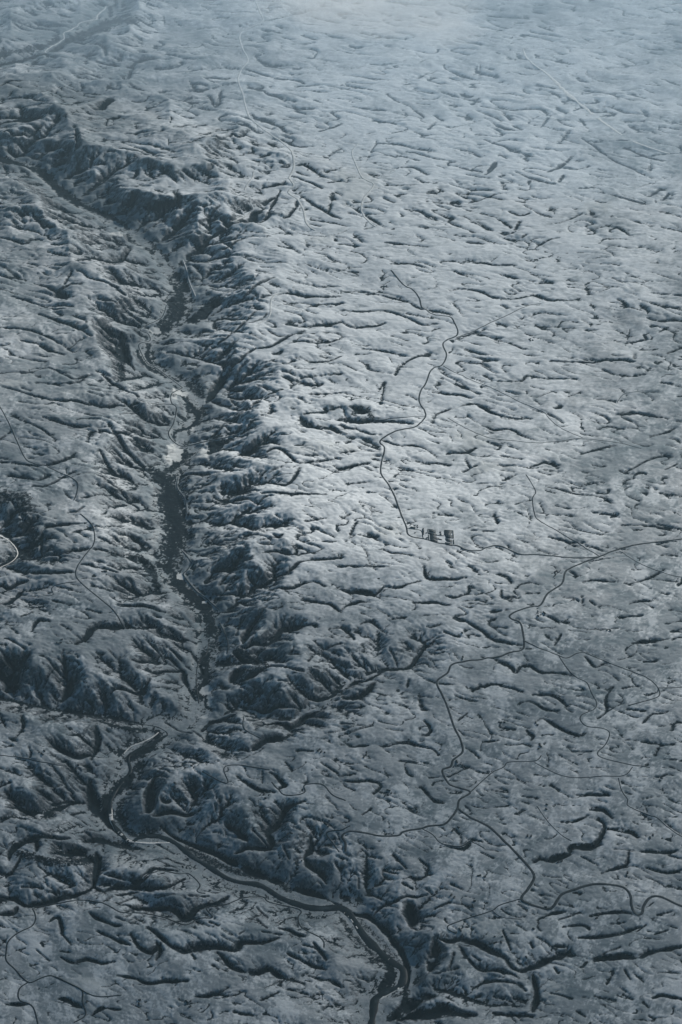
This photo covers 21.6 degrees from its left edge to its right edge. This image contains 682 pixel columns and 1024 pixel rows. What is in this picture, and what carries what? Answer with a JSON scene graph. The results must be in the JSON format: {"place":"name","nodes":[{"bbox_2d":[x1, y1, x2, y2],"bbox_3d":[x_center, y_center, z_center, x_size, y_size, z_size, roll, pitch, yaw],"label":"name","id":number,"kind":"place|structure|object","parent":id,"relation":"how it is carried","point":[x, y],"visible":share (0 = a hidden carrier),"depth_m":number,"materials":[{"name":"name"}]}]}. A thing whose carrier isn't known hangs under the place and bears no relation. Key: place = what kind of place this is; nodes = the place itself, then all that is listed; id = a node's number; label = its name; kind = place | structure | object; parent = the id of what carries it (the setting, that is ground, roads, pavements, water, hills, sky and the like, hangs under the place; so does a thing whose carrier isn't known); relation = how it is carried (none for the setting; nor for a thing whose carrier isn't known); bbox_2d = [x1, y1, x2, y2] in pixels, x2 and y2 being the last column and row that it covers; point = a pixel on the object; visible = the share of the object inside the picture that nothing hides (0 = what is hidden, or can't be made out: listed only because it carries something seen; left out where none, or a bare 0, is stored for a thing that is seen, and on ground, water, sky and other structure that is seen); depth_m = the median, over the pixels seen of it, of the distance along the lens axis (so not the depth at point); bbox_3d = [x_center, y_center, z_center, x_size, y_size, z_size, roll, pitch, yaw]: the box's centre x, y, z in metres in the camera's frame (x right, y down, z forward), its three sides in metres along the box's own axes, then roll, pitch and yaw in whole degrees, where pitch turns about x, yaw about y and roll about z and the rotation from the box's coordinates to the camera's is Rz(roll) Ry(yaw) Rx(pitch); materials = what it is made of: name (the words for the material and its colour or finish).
{"place":"outdoors","nodes":[
{"label":"outdoors","id":0,"kind":"place"},
{"bbox_2d":[17,982,38,1023],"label":"road","id":1,"kind":"structure","parent":0,"point":[26,1002],"depth_m":12376.37,"materials":[{"name":"grey asphalt"}]},
{"bbox_2d":[0,755,66,766],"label":"road","id":2,"kind":"structure","parent":0,"point":[32,760],"depth_m":14238.04,"materials":[{"name":"grey asphalt"}]},
{"bbox_2d":[0,407,78,499],"bbox_3d":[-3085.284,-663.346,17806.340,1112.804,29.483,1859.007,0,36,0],"label":"road","id":3,"kind":"structure","parent":0,"point":[38,464],"depth_m":17564.35,"materials":[{"name":"grey asphalt"}]},
{"bbox_2d":[5,908,86,1022],"bbox_3d":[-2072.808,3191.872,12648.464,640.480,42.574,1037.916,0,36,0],"label":"road","id":4,"kind":"structure","parent":0,"point":[43,976],"depth_m":12550.69,"materials":[{"name":"grey asphalt"}]},
{"bbox_2d":[44,7,105,52],"bbox_3d":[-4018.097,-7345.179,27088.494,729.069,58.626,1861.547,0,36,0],"label":"gravel track","id":5,"kind":"structure","parent":0,"point":[73,28],"depth_m":27025.71,"materials":[{"name":"grey gravel"}]},
{"bbox_2d":[54,976,121,996],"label":"road","id":6,"kind":"structure","parent":0,"point":[91,994],"depth_m":12408.77,"materials":[{"name":"grey asphalt"}]},
{"bbox_2d":[75,514,125,628],"bbox_3d":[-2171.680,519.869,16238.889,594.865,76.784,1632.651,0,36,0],"label":"road","id":7,"kind":"structure","parent":0,"point":[82,583],"depth_m":16121.06,"materials":[{"name":"grey asphalt"}]},
{"bbox_2d":[86,716,167,758],"bbox_3d":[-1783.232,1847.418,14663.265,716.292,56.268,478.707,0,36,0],"label":"river","id":8,"kind":"structure","parent":0,"point":[132,724],"depth_m":14810.15,"materials":[{"name":"liquid"}]},
{"bbox_2d":[109,811,169,844],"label":"gravel bar","id":9,"kind":"object","parent":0,"point":[121,834],"visible":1,"depth_m":13744.64,"materials":[{"name":"grey gravel"}]},
{"bbox_2d":[124,732,158,753],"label":"gravel bar","id":10,"kind":"object","parent":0,"point":[141,742],"visible":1,"depth_m":14642.35,"materials":[{"name":"grey gravel"}]},
{"bbox_2d":[138,305,182,387],"bbox_3d":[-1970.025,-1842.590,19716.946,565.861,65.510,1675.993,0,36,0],"label":"road","id":11,"kind":"structure","parent":0,"point":[149,340],"depth_m":19775.07,"materials":[{"name":"grey asphalt"}]},
{"bbox_2d":[143,870,204,893],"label":"road","id":12,"kind":"structure","parent":0,"point":[178,873],"depth_m":13382.10,"materials":[{"name":"grey asphalt"}]},
{"bbox_2d":[33,896,324,946],"bbox_3d":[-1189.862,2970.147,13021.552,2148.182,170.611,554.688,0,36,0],"label":"road","id":13,"kind":"structure","parent":0,"point":[195,919],"depth_m":13065.31,"materials":[{"name":"grey asphalt"}]},
{"bbox_2d":[176,479,186,513],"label":"road","id":14,"kind":"structure","parent":0,"point":[183,496],"depth_m":17393.25,"materials":[{"name":"grey asphalt"}]},
{"bbox_2d":[182,259,195,295],"bbox_3d":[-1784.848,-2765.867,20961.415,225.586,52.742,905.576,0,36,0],"label":"gravel track","id":15,"kind":"structure","parent":0,"point":[188,277],"depth_m":20941.61,"materials":[{"name":"grey gravel"}]},
{"bbox_2d":[182,551,218,608],"bbox_3d":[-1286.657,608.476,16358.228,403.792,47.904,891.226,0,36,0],"label":"road","id":16,"kind":"structure","parent":0,"point":[192,586],"depth_m":16307.35,"materials":[{"name":"grey asphalt"}]},
{"bbox_2d":[196,643,208,703],"bbox_3d":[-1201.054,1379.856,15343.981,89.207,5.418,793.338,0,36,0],"label":"river","id":17,"kind":"structure","parent":0,"point":[196,674],"depth_m":15327.50,"materials":[{"name":"liquid"}]},
{"bbox_2d":[168,388,238,446],"bbox_3d":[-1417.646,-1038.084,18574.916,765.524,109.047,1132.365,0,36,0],"label":"road","id":18,"kind":"structure","parent":0,"point":[174,421],"depth_m":18252.03,"materials":[{"name":"grey asphalt"}]},
{"bbox_2d":[219,623,228,653],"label":"road","id":19,"kind":"structure","parent":0,"point":[226,637],"depth_m":15654.01,"materials":[{"name":"grey asphalt"}]},
{"bbox_2d":[202,764,269,783],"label":"road","id":20,"kind":"structure","parent":0,"point":[230,765],"depth_m":14114.89,"materials":[{"name":"grey asphalt"}]},
{"bbox_2d":[231,203,253,221],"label":"gravel track","id":21,"kind":"structure","parent":0,"point":[246,215],"depth_m":22000.57,"materials":[{"name":"grey gravel"}]},
{"bbox_2d":[244,172,253,189],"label":"gravel track","id":22,"kind":"structure","parent":0,"point":[249,180],"depth_m":22685.31,"materials":[{"name":"grey gravel"}]},
{"bbox_2d":[242,716,260,738],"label":"road","id":23,"kind":"structure","parent":0,"point":[246,730],"depth_m":14527.10,"materials":[{"name":"grey asphalt"}]},
{"bbox_2d":[107,735,406,1023],"bbox_3d":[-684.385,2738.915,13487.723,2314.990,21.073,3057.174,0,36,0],"label":"river","id":24,"kind":"structure","parent":0,"point":[371,943],"depth_m":13234.79,"materials":[{"name":"liquid"}]},
{"bbox_2d":[258,292,284,323],"bbox_3d":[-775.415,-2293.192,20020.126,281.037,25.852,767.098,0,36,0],"label":"gravel track","id":25,"kind":"structure","parent":0,"point":[270,306],"depth_m":20054.05,"materials":[{"name":"grey gravel"}]},
{"bbox_2d":[237,0,314,230],"bbox_3d":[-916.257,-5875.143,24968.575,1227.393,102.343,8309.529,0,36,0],"label":"gravel track","id":26,"kind":"structure","parent":0,"point":[303,210],"depth_m":24087.53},
{"bbox_2d":[271,782,345,800],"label":"road","id":27,"kind":"structure","parent":0,"point":[305,790],"depth_m":13971.92,"materials":[{"name":"grey asphalt"}]},
{"bbox_2d":[326,825,349,851],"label":"road","id":28,"kind":"structure","parent":0,"point":[335,830],"depth_m":13664.12,"materials":[{"name":"grey asphalt"}]},
{"bbox_2d":[0,0,681,1023],"bbox_3d":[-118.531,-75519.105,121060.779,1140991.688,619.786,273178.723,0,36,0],"label":"terrain","id":29,"kind":"structure","parent":0,"point":[138,146],"depth_m":17038.99,"materials":[{"name":"white snow"}]},
{"bbox_2d":[0,536,17,567],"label":"gravel track","id":30,"kind":"object","parent":29,"relation":"on","point":[14,547],"visible":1,"depth_m":16646.40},
{"bbox_2d":[523,49,556,81],"bbox_3d":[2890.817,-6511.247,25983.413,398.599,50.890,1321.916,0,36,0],"label":"gravel track","id":31,"kind":"object","parent":29,"relation":"on","point":[547,74],"visible":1,"depth_m":25862.11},
{"bbox_2d":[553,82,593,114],"bbox_3d":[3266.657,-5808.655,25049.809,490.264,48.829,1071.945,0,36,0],"label":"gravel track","id":32,"kind":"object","parent":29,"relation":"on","point":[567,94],"visible":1,"depth_m":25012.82,"materials":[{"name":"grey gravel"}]},
{"bbox_2d":[596,118,621,134],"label":"gravel track","id":33,"kind":"object","parent":29,"relation":"on","point":[609,126],"visible":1,"depth_m":24258.55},
{"bbox_2d":[632,141,669,153],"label":"gravel track","id":34,"kind":"object","parent":29,"relation":"on","point":[649,147],"visible":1,"depth_m":23738.44,"materials":[{"name":"grey gravel"}]},
{"bbox_2d":[351,143,375,226],"bbox_3d":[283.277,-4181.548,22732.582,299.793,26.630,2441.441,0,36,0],"label":"gravel track","id":35,"kind":"structure","parent":0,"point":[366,180],"depth_m":22664.59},
{"bbox_2d":[382,416,421,419],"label":"road","id":36,"kind":"structure","parent":0,"point":[402,417],"depth_m":18298.19,"materials":[{"name":"grey asphalt"}]},
{"bbox_2d":[428,529,453,545],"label":"panel field","id":37,"kind":"structure","parent":0,"point":[447,534],"depth_m":16649.99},
{"bbox_2d":[423,829,483,847],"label":"road","id":38,"kind":"structure","parent":0,"point":[452,845],"depth_m":13574.37,"materials":[{"name":"grey asphalt"}]},
{"bbox_2d":[447,898,520,933],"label":"road","id":39,"kind":"structure","parent":0,"point":[478,914],"depth_m":13017.31,"materials":[{"name":"grey asphalt"}]},
{"bbox_2d":[379,270,599,558],"bbox_3d":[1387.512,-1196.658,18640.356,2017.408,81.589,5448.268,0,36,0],"label":"road","id":40,"kind":"structure","parent":0,"point":[418,425],"depth_m":17686.92,"materials":[{"name":"grey asphalt"}]},
{"bbox_2d":[456,303,540,337],"bbox_3d":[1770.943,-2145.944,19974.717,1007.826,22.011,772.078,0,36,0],"label":"road","id":41,"kind":"structure","parent":0,"point":[495,320],"depth_m":19953.56,"materials":[{"name":"grey asphalt"}]},
{"bbox_2d":[470,755,541,791],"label":"road","id":42,"kind":"structure","parent":0,"point":[503,767],"depth_m":14263.05,"materials":[{"name":"grey asphalt"}]},
{"bbox_2d":[341,538,681,851],"bbox_3d":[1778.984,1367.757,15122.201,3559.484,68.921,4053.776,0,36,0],"label":"road","id":43,"kind":"structure","parent":0,"point":[443,769],"depth_m":14834.00,"materials":[{"name":"grey asphalt"}]},
{"bbox_2d":[444,366,582,437],"bbox_3d":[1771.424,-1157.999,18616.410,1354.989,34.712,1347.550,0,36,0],"label":"road","id":44,"kind":"structure","parent":0,"point":[514,399],"depth_m":18621.23,"materials":[{"name":"grey asphalt"}]},
{"bbox_2d":[448,418,640,448],"bbox_3d":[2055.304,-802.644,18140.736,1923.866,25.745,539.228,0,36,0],"label":"road","id":45,"kind":"structure","parent":0,"point":[542,442],"depth_m":18043.04,"materials":[{"name":"grey asphalt"}]},
{"bbox_2d":[537,806,571,840],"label":"road","id":46,"kind":"structure","parent":0,"point":[552,826],"depth_m":13740.39,"materials":[{"name":"grey asphalt"}]},
{"bbox_2d":[526,475,598,555],"bbox_3d":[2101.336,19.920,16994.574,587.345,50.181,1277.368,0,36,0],"label":"road","id":47,"kind":"structure","parent":0,"point":[549,526],"depth_m":16844.88,"materials":[{"name":"grey asphalt"}]},
{"bbox_2d":[458,808,681,915],"bbox_3d":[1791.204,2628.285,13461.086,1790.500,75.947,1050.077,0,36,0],"label":"road","id":48,"kind":"structure","parent":0,"point":[565,892],"depth_m":13231.85,"materials":[{"name":"grey asphalt"}]},
{"bbox_2d":[536,763,632,777],"bbox_3d":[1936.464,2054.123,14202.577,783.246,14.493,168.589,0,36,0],"label":"road","id":49,"kind":"structure","parent":0,"point":[584,777],"depth_m":14149.51,"materials":[{"name":"grey asphalt"}]},
{"bbox_2d":[523,640,659,705],"bbox_3d":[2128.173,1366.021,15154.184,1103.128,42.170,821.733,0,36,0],"label":"road","id":50,"kind":"structure","parent":0,"point":[609,663],"depth_m":15238.25,"materials":[{"name":"grey asphalt"}]},
{"bbox_2d":[558,655,649,767],"bbox_3d":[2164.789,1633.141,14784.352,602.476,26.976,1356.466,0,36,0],"label":"road","id":51,"kind":"structure","parent":0,"point":[597,727],"depth_m":14593.00,"materials":[{"name":"grey asphalt"}]},
{"bbox_2d":[620,551,678,576],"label":"road","id":52,"kind":"structure","parent":0,"point":[648,567],"depth_m":16344.82,"materials":[{"name":"grey asphalt"}]},
{"bbox_2d":[618,778,681,836],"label":"road","id":53,"kind":"structure","parent":0,"point":[642,812],"depth_m":13882.89,"materials":[{"name":"grey asphalt"}]}
]}

